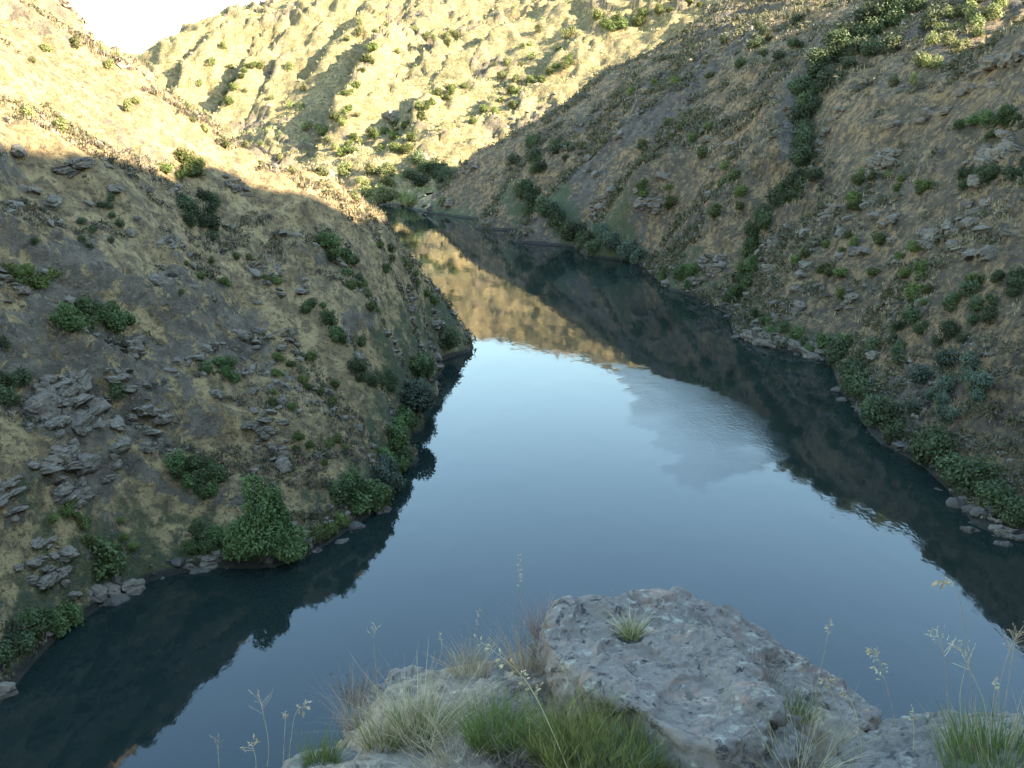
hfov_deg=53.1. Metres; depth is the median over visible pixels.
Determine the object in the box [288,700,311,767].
grass stalk
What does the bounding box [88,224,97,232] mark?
evergreen shrub
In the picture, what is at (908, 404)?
broom shrub
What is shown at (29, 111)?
broom shrub
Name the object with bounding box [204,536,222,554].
riverside shrub
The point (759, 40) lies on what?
evergreen shrub
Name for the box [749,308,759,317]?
riverside shrub
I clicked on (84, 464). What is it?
rock outcrop
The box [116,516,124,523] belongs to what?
broom shrub
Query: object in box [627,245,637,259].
riverside shrub
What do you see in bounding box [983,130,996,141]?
evergreen shrub
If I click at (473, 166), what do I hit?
rock outcrop
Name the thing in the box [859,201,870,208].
boulder
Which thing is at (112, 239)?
evergreen shrub
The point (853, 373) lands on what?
riverside shrub
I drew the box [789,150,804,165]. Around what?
evergreen shrub
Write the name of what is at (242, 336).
loose stones
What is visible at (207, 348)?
boulder
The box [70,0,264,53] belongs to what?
sky
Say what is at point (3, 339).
evergreen shrub
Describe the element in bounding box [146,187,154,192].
boulder
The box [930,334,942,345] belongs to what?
evergreen shrub
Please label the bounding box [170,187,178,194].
boulder
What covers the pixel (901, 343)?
evergreen shrub
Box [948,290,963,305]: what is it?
broom shrub
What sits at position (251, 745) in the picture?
grass stalk
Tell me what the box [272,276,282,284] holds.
broom shrub
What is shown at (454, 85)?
evergreen shrub
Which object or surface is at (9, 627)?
riverside shrub
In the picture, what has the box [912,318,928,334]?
evergreen shrub
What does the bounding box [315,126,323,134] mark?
evergreen shrub
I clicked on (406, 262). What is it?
broom shrub
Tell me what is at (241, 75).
evergreen shrub
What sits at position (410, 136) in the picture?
evergreen shrub
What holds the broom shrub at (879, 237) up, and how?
on the hillside at (851, 146)
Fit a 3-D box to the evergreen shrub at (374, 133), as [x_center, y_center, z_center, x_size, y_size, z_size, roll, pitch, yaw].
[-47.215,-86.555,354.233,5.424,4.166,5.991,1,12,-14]
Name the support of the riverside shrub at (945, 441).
on the hillside at (851, 146)
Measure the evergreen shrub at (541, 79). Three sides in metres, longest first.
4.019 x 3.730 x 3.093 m
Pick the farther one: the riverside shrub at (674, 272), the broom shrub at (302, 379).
the riverside shrub at (674, 272)
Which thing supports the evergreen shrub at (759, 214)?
on the hillside at (851, 146)
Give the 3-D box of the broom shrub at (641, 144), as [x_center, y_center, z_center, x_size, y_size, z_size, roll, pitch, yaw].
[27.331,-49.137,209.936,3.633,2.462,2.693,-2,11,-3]
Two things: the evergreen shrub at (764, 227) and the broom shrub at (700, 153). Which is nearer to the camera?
the evergreen shrub at (764, 227)
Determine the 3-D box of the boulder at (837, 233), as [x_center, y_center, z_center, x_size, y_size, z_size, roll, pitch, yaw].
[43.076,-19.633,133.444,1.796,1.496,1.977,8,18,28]
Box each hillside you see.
[0,0,473,702]
[131,0,720,205]
[429,0,1023,534]
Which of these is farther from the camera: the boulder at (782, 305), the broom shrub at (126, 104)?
the boulder at (782, 305)
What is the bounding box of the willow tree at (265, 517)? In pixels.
[218,471,307,563]
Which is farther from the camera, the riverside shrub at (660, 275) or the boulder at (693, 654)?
the riverside shrub at (660, 275)
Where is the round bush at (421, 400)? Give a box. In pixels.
[400,377,435,415]
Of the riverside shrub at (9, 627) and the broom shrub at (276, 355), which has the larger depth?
the broom shrub at (276, 355)
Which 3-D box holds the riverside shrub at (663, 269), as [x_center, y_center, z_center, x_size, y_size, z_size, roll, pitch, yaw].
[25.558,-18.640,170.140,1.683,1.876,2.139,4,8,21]
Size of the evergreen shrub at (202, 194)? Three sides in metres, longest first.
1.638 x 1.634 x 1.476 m
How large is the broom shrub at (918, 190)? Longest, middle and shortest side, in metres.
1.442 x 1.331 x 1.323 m
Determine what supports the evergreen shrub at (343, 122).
on the hillside at (502, 41)
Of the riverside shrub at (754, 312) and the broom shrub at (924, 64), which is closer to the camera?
the riverside shrub at (754, 312)
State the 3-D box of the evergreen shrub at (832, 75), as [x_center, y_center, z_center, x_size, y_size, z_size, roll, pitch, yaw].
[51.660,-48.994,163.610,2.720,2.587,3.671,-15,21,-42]
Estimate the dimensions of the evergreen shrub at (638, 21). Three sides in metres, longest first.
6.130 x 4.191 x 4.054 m
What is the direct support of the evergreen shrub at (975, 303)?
on the hillside at (851, 146)
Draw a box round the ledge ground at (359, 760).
[311,661,1019,767]
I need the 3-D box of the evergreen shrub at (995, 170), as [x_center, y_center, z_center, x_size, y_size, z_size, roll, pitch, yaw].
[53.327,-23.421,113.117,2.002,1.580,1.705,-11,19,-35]
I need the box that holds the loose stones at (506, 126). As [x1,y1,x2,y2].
[153,2,640,202]
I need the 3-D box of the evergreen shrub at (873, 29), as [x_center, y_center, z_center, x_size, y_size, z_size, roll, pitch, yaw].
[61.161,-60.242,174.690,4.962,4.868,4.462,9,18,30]
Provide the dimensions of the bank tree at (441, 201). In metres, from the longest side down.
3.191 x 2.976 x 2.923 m
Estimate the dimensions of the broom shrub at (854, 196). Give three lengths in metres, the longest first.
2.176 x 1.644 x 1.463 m
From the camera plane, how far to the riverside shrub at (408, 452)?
85.28 m
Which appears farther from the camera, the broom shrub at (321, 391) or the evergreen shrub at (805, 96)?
the evergreen shrub at (805, 96)
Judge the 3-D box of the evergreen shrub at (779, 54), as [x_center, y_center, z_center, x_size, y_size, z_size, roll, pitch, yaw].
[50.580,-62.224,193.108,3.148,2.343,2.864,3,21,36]
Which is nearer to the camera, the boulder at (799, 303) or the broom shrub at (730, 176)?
the boulder at (799, 303)
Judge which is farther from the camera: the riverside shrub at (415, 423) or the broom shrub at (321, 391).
the riverside shrub at (415, 423)
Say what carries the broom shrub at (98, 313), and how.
on the hillside at (152, 502)
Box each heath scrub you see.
[0,0,471,679]
[438,0,1023,516]
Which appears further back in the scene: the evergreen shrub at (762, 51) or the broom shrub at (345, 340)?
the evergreen shrub at (762, 51)
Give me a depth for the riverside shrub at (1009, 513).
73.47 m
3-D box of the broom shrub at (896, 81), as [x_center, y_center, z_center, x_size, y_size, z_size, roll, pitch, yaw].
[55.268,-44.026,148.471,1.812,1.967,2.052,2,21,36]
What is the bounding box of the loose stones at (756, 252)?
[436,0,1023,523]
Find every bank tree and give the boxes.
[316,166,329,176]
[336,163,348,174]
[338,159,352,171]
[348,189,358,198]
[356,176,362,182]
[358,188,365,197]
[360,178,372,188]
[363,159,378,175]
[364,185,373,197]
[372,183,388,200]
[374,189,388,202]
[375,166,388,175]
[378,174,389,184]
[380,162,396,172]
[381,164,395,175]
[385,188,395,201]
[386,178,395,185]
[389,189,398,199]
[397,190,410,203]
[402,167,420,179]
[402,196,411,205]
[406,193,418,205]
[408,148,425,164]
[412,172,430,185]
[414,156,431,173]
[426,158,440,171]
[429,164,443,178]
[434,156,448,166]
[434,174,448,184]
[437,197,445,206]
[438,167,452,175]
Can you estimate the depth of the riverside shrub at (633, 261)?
189.69 m
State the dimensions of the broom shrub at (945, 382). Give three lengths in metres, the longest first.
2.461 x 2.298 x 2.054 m
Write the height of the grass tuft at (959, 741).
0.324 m
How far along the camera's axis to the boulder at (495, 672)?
5.48 m
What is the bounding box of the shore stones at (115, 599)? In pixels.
[92,332,469,606]
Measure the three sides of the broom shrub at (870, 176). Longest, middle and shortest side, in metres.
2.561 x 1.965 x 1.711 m
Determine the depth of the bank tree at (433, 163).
314.85 m
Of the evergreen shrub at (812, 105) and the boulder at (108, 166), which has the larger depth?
the evergreen shrub at (812, 105)
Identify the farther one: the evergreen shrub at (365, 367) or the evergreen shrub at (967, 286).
the evergreen shrub at (967, 286)
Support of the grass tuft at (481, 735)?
on the ledge ground at (359, 760)
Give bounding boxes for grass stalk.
[240,733,260,758]
[249,689,272,766]
[282,711,288,763]
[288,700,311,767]
[366,622,377,694]
[426,632,442,695]
[470,608,481,677]
[474,634,567,767]
[516,555,523,657]
[816,617,832,744]
[818,678,849,763]
[838,690,862,758]
[865,646,896,731]
[908,704,917,750]
[923,626,955,735]
[932,575,972,724]
[949,639,988,735]
[960,671,964,731]
[985,677,999,744]
[992,624,1023,726]
[998,629,1022,740]
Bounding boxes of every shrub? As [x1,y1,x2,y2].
[0,335,11,350]
[0,369,13,385]
[0,384,14,402]
[0,387,19,405]
[0,617,24,637]
[0,632,21,652]
[0,638,17,665]
[1,261,17,274]
[2,629,37,654]
[3,371,21,386]
[9,633,22,644]
[10,267,26,276]
[12,366,34,386]
[14,276,27,283]
[14,606,43,630]
[18,263,35,275]
[19,104,35,116]
[20,610,48,637]
[26,271,49,286]
[27,56,36,63]
[29,235,39,243]
[29,274,49,288]
[37,606,53,624]
[39,42,53,51]
[39,609,65,633]
[45,616,70,638]
[47,267,62,279]
[48,312,62,323]
[48,512,58,523]
[52,117,67,132]
[54,112,63,119]
[54,301,77,319]
[54,608,63,622]
[56,598,76,621]
[57,314,78,328]
[58,314,80,331]
[59,505,76,517]
[63,497,78,506]
[69,35,81,48]
[69,603,86,627]
[72,313,86,332]
[73,293,96,314]
[73,512,82,517]
[74,515,92,528]
[75,309,90,321]
[76,216,86,224]
[77,234,85,242]
[79,315,99,332]
[81,534,95,546]
[84,242,93,249]
[86,535,130,581]
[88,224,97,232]
[88,301,106,316]
[91,307,110,323]
[92,542,104,553]
[96,201,106,207]
[101,310,119,328]
[103,308,129,331]
[104,59,116,69]
[105,202,113,208]
[105,300,119,312]
[107,211,115,217]
[107,235,114,242]
[107,378,127,399]
[108,192,115,201]
[113,217,124,227]
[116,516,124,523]
[118,533,127,541]
[122,98,131,111]
[124,311,135,324]
[126,541,140,550]
[130,95,141,103]
[158,162,173,172]
[162,448,187,471]
[167,463,184,479]
[174,147,197,162]
[174,167,187,179]
[176,195,196,214]
[179,471,195,489]
[179,538,198,553]
[181,161,194,170]
[181,166,195,176]
[181,211,194,222]
[183,156,196,164]
[183,454,195,467]
[183,454,204,473]
[186,201,200,215]
[186,215,197,228]
[187,518,206,536]
[189,114,196,122]
[189,468,208,486]
[191,526,209,543]
[192,155,205,169]
[192,482,207,496]
[193,168,206,175]
[195,210,210,226]
[195,270,204,279]
[196,78,203,86]
[196,186,211,201]
[197,483,210,499]
[197,535,217,554]
[198,360,213,374]
[200,457,216,470]
[201,122,210,132]
[202,201,218,216]
[204,462,226,480]
[204,526,219,538]
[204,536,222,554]
[205,211,221,231]
[205,229,219,241]
[206,56,217,65]
[206,191,219,202]
[206,479,218,495]
[208,524,224,541]
[209,256,214,262]
[211,198,221,206]
[211,355,225,366]
[212,470,228,481]
[217,364,234,379]
[218,276,227,283]
[219,41,227,49]
[222,140,232,148]
[223,96,233,104]
[224,355,237,370]
[226,372,241,382]
[229,82,238,89]
[232,252,239,259]
[237,72,244,77]
[241,140,249,148]
[245,62,254,68]
[246,253,252,259]
[256,59,265,67]
[265,397,279,406]
[268,93,274,99]
[270,368,284,375]
[270,389,277,394]
[271,351,285,361]
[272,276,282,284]
[284,60,293,71]
[285,100,294,107]
[286,359,296,366]
[287,163,297,173]
[288,402,297,410]
[291,429,300,441]
[297,101,304,108]
[297,374,309,382]
[297,432,305,440]
[298,305,311,312]
[299,81,306,90]
[299,122,307,130]
[302,302,310,310]
[303,120,311,127]
[303,297,317,308]
[303,383,312,389]
[305,350,318,361]
[305,439,314,448]
[306,530,322,542]
[309,522,324,534]
[314,387,324,394]
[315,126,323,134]
[315,229,331,245]
[316,233,329,246]
[319,302,326,308]
[320,308,328,316]
[321,315,331,324]
[321,458,327,464]
[321,525,330,540]
[321,656,385,708]
[323,309,338,324]
[325,233,340,247]
[325,241,341,257]
[325,438,333,447]
[325,521,338,535]
[327,251,337,260]
[327,397,334,405]
[327,483,348,505]
[328,326,340,342]
[328,478,355,498]
[330,377,340,387]
[331,142,337,149]
[331,328,346,340]
[332,112,342,121]
[333,432,341,443]
[334,510,350,527]
[336,146,346,156]
[338,116,345,124]
[339,267,354,275]
[339,334,348,343]
[339,443,350,450]
[340,89,350,95]
[340,246,349,258]
[340,464,359,490]
[342,33,349,40]
[343,253,354,264]
[343,278,357,289]
[344,139,353,147]
[344,490,373,513]
[345,104,353,109]
[345,356,361,373]
[346,145,358,153]
[348,131,358,139]
[349,475,370,501]
[350,253,360,264]
[351,80,360,87]
[354,26,362,36]
[354,271,364,282]
[354,372,364,382]
[356,18,363,25]
[357,67,365,71]
[357,281,364,287]
[357,334,366,346]
[358,53,371,61]
[359,360,367,371]
[363,288,372,296]
[363,372,372,381]
[365,300,376,310]
[365,478,391,512]
[366,43,377,51]
[366,373,381,386]
[368,57,375,63]
[368,128,380,138]
[371,459,393,483]
[374,482,395,505]
[375,241,384,247]
[375,368,382,379]
[376,144,384,151]
[376,454,400,472]
[377,446,396,460]
[377,450,399,471]
[379,374,387,385]
[380,126,389,133]
[382,263,390,270]
[384,369,395,381]
[384,424,408,449]
[386,141,397,150]
[387,243,396,251]
[387,381,396,391]
[388,130,399,139]
[388,433,402,450]
[388,472,407,493]
[390,374,399,384]
[391,449,401,462]
[392,144,400,151]
[392,415,406,429]
[393,426,411,441]
[395,408,416,426]
[395,455,409,473]
[396,403,412,414]
[396,442,411,456]
[397,449,415,463]
[399,120,409,127]
[399,144,410,153]
[401,258,410,265]
[403,412,417,429]
[406,131,416,141]
[406,142,413,149]
[409,354,420,369]
[412,357,428,375]
[413,269,419,276]
[415,100,422,108]
[416,110,426,119]
[417,351,429,366]
[421,30,429,39]
[423,102,429,109]
[424,288,432,295]
[426,97,436,105]
[426,365,433,378]
[427,357,435,372]
[430,33,437,40]
[430,294,439,304]
[431,87,442,95]
[438,323,461,348]
[442,31,449,39]
[442,93,450,100]
[444,83,456,90]
[445,37,451,45]
[447,84,456,93]
[452,30,460,36]
[460,82,467,88]
[468,115,477,123]
[479,104,488,111]
[491,106,498,113]
[497,70,505,77]
[502,56,511,66]
[506,85,514,93]
[507,99,517,108]
[507,152,518,163]
[510,177,531,192]
[511,72,520,82]
[512,87,521,93]
[515,601,597,661]
[516,184,532,198]
[521,201,535,215]
[523,192,536,208]
[524,134,532,147]
[525,77,534,84]
[525,147,540,162]
[526,51,535,58]
[526,74,538,82]
[527,162,536,172]
[528,133,540,147]
[529,183,541,195]
[531,153,542,161]
[533,157,546,172]
[534,23,544,32]
[534,196,549,208]
[535,203,548,217]
[537,75,546,82]
[544,65,556,73]
[544,199,561,214]
[546,206,565,222]
[547,218,558,227]
[548,137,559,147]
[549,210,563,224]
[550,143,561,152]
[551,215,562,232]
[553,62,559,67]
[558,220,573,240]
[559,59,569,69]
[561,27,569,38]
[561,154,568,160]
[561,224,579,240]
[563,54,574,64]
[566,220,586,237]
[568,25,576,34]
[573,229,584,244]
[578,141,586,148]
[579,230,593,245]
[583,238,600,255]
[591,222,600,236]
[592,9,606,19]
[596,225,608,239]
[599,19,608,27]
[602,17,611,24]
[602,231,618,244]
[603,234,620,251]
[606,20,619,30]
[611,13,621,20]
[615,239,627,255]
[616,17,628,27]
[618,249,629,260]
[624,237,637,251]
[627,86,634,95]
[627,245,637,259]
[629,253,639,263]
[630,15,644,25]
[634,177,648,190]
[635,246,647,262]
[636,7,648,15]
[636,188,648,196]
[637,139,650,149]
[650,79,658,84]
[654,2,664,13]
[657,271,665,281]
[661,266,668,276]
[662,117,674,126]
[663,184,673,189]
[663,201,670,208]
[665,6,674,11]
[665,194,678,205]
[666,131,674,140]
[669,75,680,84]
[670,268,678,278]
[676,263,689,279]
[676,270,682,280]
[683,279,693,289]
[684,261,699,276]
[687,133,696,141]
[696,1,703,6]
[696,147,708,158]
[702,122,712,128]
[704,71,714,78]
[707,206,721,217]
[711,202,722,208]
[717,177,726,187]
[718,33,728,43]
[719,160,730,170]
[721,289,738,302]
[724,169,739,181]
[730,283,747,299]
[732,184,747,196]
[733,55,748,68]
[734,170,743,177]
[735,201,743,209]
[735,260,747,272]
[735,270,747,282]
[740,273,753,286]
[742,236,758,256]
[743,257,756,272]
[744,220,759,235]
[746,39,756,49]
[747,230,759,240]
[748,254,759,264]
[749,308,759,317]
[751,207,770,220]
[753,20,761,29]
[754,34,764,46]
[757,46,768,56]
[757,203,769,213]
[757,210,772,226]
[757,315,767,324]
[758,23,767,34]
[758,216,771,229]
[763,323,779,332]
[764,32,773,40]
[765,316,772,323]
[766,187,781,204]
[769,192,784,205]
[771,48,787,59]
[773,178,786,191]
[773,188,794,207]
[779,321,789,332]
[781,186,803,201]
[783,167,803,187]
[786,103,812,125]
[786,167,807,183]
[787,36,798,46]
[787,73,813,93]
[787,77,808,96]
[789,132,810,149]
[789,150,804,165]
[789,253,800,265]
[789,325,804,337]
[790,12,804,24]
[791,76,807,88]
[791,142,815,165]
[792,124,816,142]
[793,176,807,192]
[794,118,814,131]
[795,38,803,47]
[795,90,813,104]
[798,247,811,257]
[799,98,816,113]
[800,336,808,345]
[801,140,814,151]
[804,165,823,181]
[804,343,814,351]
[805,47,832,65]
[806,55,823,77]
[806,96,822,113]
[807,79,820,96]
[812,62,831,78]
[814,265,828,273]
[815,65,836,91]
[816,331,830,347]
[821,43,843,57]
[821,239,829,247]
[822,26,853,49]
[823,27,849,44]
[823,267,833,276]
[824,69,840,84]
[824,338,848,366]
[832,44,850,62]
[832,267,846,276]
[834,286,848,298]
[835,20,863,38]
[836,332,853,350]
[836,350,868,375]
[837,246,845,252]
[839,56,858,69]
[839,365,868,396]
[840,361,863,377]
[841,368,870,393]
[843,189,856,199]
[843,230,851,238]
[845,34,870,55]
[845,197,861,209]
[847,235,859,245]
[847,375,874,400]
[848,191,861,201]
[849,21,865,38]
[849,173,864,184]
[852,1,882,26]
[855,16,884,40]
[855,167,864,174]
[857,393,886,411]
[858,396,896,426]
[860,38,879,56]
[863,336,883,350]
[865,267,880,275]
[866,169,877,180]
[867,0,898,20]
[869,394,898,419]
[870,231,886,244]
[873,31,903,54]
[877,401,903,420]
[878,413,906,429]
[879,0,907,7]
[879,4,908,27]
[880,421,907,444]
[884,171,892,177]
[887,0,909,14]
[887,74,899,86]
[887,323,896,332]
[887,332,897,343]
[890,319,905,330]
[890,344,905,355]
[892,182,902,191]
[892,353,904,365]
[893,339,905,349]
[894,251,904,259]
[896,174,905,181]
[897,266,911,277]
[899,303,923,324]
[903,282,921,296]
[903,398,921,413]
[904,289,920,301]
[905,240,920,252]
[906,0,928,10]
[908,362,933,383]
[908,420,951,446]
[908,427,954,466]
[909,71,917,84]
[910,50,930,65]
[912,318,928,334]
[913,179,922,185]
[913,258,928,274]
[914,270,927,280]
[915,185,924,194]
[917,5,944,30]
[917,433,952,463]
[918,297,930,305]
[920,178,934,190]
[921,55,932,67]
[921,284,933,293]
[923,30,942,44]
[923,384,936,402]
[926,430,954,454]
[928,55,944,68]
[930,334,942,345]
[931,450,965,476]
[932,372,959,396]
[932,390,951,409]
[933,20,946,33]
[933,345,960,371]
[934,404,949,423]
[936,454,969,486]
[937,322,962,339]
[938,318,957,332]
[939,405,959,423]
[941,4,956,19]
[941,30,956,46]
[941,290,959,311]
[942,451,964,473]
[948,39,965,53]
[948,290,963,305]
[948,454,1000,494]
[950,22,960,30]
[950,119,965,130]
[953,4,966,16]
[955,165,966,179]
[955,177,966,189]
[955,279,980,296]
[955,330,971,343]
[959,349,982,372]
[959,367,977,381]
[960,37,970,45]
[961,466,1010,496]
[962,0,977,15]
[963,164,975,177]
[963,273,985,283]
[963,370,981,389]
[963,458,1007,485]
[964,113,981,125]
[964,272,976,282]
[965,6,977,19]
[965,312,979,325]
[968,294,985,311]
[968,385,986,403]
[969,12,985,27]
[969,24,985,36]
[971,369,995,389]
[973,480,1022,512]
[975,163,988,174]
[977,169,992,184]
[978,107,993,123]
[979,304,998,323]
[980,5,991,17]
[980,115,995,127]
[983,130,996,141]
[983,292,998,304]
[984,161,998,173]
[984,165,1001,178]
[985,482,1021,512]
[986,2,1005,19]
[988,269,1006,282]
[989,116,996,128]
[991,0,1008,8]
[994,106,1007,125]
[995,495,1023,527]
[997,497,1023,526]
[1000,105,1017,118]
[1001,164,1010,176]
[1003,115,1015,127]
[1003,275,1020,289]
[1003,286,1020,297]
[1005,165,1023,180]
[1006,264,1023,276]
[1008,275,1023,290]
[1012,112,1022,121]
[1013,155,1023,172]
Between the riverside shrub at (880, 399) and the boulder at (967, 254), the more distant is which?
the boulder at (967, 254)
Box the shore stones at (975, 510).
[370,202,1023,546]
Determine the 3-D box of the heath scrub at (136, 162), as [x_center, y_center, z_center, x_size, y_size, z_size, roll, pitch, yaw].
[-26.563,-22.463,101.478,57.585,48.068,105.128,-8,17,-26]
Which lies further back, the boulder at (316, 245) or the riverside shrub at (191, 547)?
the boulder at (316, 245)
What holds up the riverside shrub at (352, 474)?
on the hillside at (152, 502)
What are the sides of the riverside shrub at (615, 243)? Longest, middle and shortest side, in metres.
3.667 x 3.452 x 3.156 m
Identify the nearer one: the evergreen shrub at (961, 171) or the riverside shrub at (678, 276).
the evergreen shrub at (961, 171)
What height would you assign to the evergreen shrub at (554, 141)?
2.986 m
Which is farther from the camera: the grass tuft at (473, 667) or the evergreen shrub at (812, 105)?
the evergreen shrub at (812, 105)
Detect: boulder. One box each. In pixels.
[0,681,18,698]
[8,200,24,209]
[10,143,27,157]
[13,563,23,570]
[18,185,31,192]
[21,422,34,432]
[26,558,42,568]
[27,186,40,194]
[29,461,41,468]
[30,537,45,549]
[34,388,46,393]
[43,194,62,209]
[50,445,70,458]
[54,429,65,438]
[58,545,79,559]
[59,396,69,401]
[60,556,70,562]
[60,579,70,587]
[68,590,78,599]
[69,444,78,456]
[72,409,87,418]
[83,200,94,206]
[88,584,108,602]
[92,418,106,429]
[99,474,115,483]
[103,582,120,595]
[104,163,114,169]
[107,184,121,193]
[109,415,124,430]
[109,434,131,455]
[110,453,118,460]
[112,459,122,469]
[120,578,145,594]
[125,229,136,236]
[134,216,141,220]
[138,442,156,453]
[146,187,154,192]
[147,273,161,285]
[163,367,178,373]
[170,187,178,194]
[172,357,180,364]
[199,344,213,354]
[208,342,219,350]
[208,389,222,398]
[240,421,253,428]
[248,268,260,278]
[248,387,258,394]
[249,407,259,413]
[251,327,266,334]
[252,345,259,350]
[254,300,262,304]
[260,409,276,416]
[265,383,273,389]
[275,291,285,297]
[275,457,291,474]
[276,397,286,404]
[282,746,357,767]
[295,287,305,294]
[300,277,308,281]
[301,283,307,288]
[312,242,319,247]
[337,262,347,267]
[341,664,447,744]
[354,351,364,359]
[383,109,397,122]
[419,152,429,160]
[443,198,453,206]
[466,668,546,713]
[495,639,546,679]
[536,586,881,767]
[591,170,600,177]
[594,194,607,202]
[606,185,614,196]
[612,134,622,139]
[654,171,667,179]
[703,136,711,142]
[708,166,714,171]
[725,141,734,148]
[726,148,737,159]
[760,264,773,272]
[779,301,787,308]
[782,315,792,321]
[788,285,802,293]
[790,308,800,314]
[793,269,806,278]
[793,300,806,309]
[795,228,810,238]
[798,260,810,271]
[817,214,834,222]
[820,709,1023,767]
[834,227,845,236]
[834,251,845,262]
[841,215,854,221]
[848,245,857,256]
[856,246,871,255]
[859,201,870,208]
[865,350,880,360]
[868,211,880,223]
[877,221,887,228]
[882,120,901,130]
[886,213,900,224]
[886,237,896,242]
[889,255,900,266]
[890,85,904,95]
[914,297,929,313]
[915,117,926,123]
[920,108,934,117]
[939,107,952,115]
[945,239,957,248]
[946,124,952,129]
[949,247,965,255]
[956,89,966,95]
[957,219,965,227]
[960,248,975,259]
[963,201,973,208]
[963,207,979,218]
[963,215,974,229]
[964,82,975,92]
[966,71,979,78]
[967,174,985,187]
[971,225,991,236]
[974,245,996,261]
[979,198,989,207]
[985,81,999,89]
[1002,229,1015,237]
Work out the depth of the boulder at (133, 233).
76.89 m
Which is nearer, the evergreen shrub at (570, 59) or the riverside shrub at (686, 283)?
the riverside shrub at (686, 283)
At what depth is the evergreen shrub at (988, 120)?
120.86 m
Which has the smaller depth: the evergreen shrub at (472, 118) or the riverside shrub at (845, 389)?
the riverside shrub at (845, 389)
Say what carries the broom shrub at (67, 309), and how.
on the hillside at (152, 502)
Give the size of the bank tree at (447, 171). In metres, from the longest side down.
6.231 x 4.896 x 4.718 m
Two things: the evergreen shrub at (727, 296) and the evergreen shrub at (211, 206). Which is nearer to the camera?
the evergreen shrub at (211, 206)
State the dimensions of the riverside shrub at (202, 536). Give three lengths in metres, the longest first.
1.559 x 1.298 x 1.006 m
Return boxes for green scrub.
[0,0,477,681]
[149,0,695,202]
[436,0,1023,527]
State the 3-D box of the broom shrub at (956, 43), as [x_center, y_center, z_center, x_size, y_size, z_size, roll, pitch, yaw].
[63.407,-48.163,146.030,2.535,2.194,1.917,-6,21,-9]
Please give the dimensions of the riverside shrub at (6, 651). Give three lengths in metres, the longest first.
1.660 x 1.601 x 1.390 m
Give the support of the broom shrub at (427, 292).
on the hillside at (152, 502)
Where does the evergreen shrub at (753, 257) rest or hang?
on the hillside at (851, 146)
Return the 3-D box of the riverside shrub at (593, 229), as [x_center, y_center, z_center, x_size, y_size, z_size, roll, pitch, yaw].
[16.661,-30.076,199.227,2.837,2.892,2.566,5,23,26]
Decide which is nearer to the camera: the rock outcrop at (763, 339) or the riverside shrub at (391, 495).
the riverside shrub at (391, 495)
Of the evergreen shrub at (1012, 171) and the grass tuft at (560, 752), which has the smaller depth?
the grass tuft at (560, 752)
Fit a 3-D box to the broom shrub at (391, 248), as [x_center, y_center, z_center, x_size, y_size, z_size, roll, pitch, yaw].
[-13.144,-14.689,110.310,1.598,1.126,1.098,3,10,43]
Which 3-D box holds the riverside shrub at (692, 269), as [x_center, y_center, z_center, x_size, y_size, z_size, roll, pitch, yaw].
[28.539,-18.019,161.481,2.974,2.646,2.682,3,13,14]
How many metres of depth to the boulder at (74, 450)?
63.82 m
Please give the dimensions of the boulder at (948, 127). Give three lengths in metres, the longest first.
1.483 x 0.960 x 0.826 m
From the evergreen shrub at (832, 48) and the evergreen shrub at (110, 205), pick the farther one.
the evergreen shrub at (832, 48)
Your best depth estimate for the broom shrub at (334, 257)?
93.16 m
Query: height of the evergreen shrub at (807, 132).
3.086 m
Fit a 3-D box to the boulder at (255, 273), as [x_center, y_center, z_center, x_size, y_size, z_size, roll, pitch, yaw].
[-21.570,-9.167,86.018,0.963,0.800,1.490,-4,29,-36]
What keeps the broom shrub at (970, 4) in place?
on the hillside at (851, 146)
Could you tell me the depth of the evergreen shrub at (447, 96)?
359.76 m
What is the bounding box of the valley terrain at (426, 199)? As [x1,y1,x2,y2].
[402,194,437,213]
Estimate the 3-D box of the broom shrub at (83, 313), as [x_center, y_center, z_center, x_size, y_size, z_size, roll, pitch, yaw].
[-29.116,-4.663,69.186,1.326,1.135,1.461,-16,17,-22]
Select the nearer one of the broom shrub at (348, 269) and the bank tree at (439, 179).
the broom shrub at (348, 269)
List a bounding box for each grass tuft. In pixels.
[281,719,360,767]
[294,659,402,732]
[295,641,531,765]
[336,680,440,753]
[350,682,544,767]
[361,640,569,745]
[422,628,507,679]
[434,672,556,762]
[473,698,654,767]
[477,612,543,678]
[479,703,551,767]
[495,664,688,767]
[499,588,560,640]
[567,707,694,767]
[584,601,662,641]
[594,714,659,759]
[716,701,877,767]
[741,643,792,685]
[770,658,849,729]
[776,674,914,767]
[912,688,1023,767]
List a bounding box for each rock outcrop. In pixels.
[0,263,30,306]
[0,474,28,523]
[2,621,30,637]
[21,368,111,445]
[26,564,72,590]
[35,536,60,561]
[39,444,102,484]
[51,475,95,513]
[52,156,94,176]
[101,366,133,400]
[120,335,147,358]
[121,385,175,441]
[155,233,179,249]
[182,345,212,368]
[186,549,224,570]
[222,175,249,196]
[251,417,289,456]
[259,263,284,290]
[276,333,305,358]
[303,530,317,552]
[313,449,329,461]
[405,286,417,314]
[430,309,445,339]
[460,161,478,175]
[587,198,606,220]
[633,194,667,214]
[679,276,701,291]
[696,254,727,281]
[740,327,786,348]
[757,236,775,261]
[787,339,825,358]
[808,97,850,153]
[818,203,842,216]
[833,289,858,310]
[863,147,904,178]
[914,228,938,250]
[934,214,965,241]
[949,488,967,500]
[973,129,1022,168]
[980,50,1023,70]
[988,524,1017,538]
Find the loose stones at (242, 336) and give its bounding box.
[0,0,470,678]
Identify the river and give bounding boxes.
[0,203,1023,767]
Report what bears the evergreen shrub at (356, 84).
on the hillside at (502, 41)

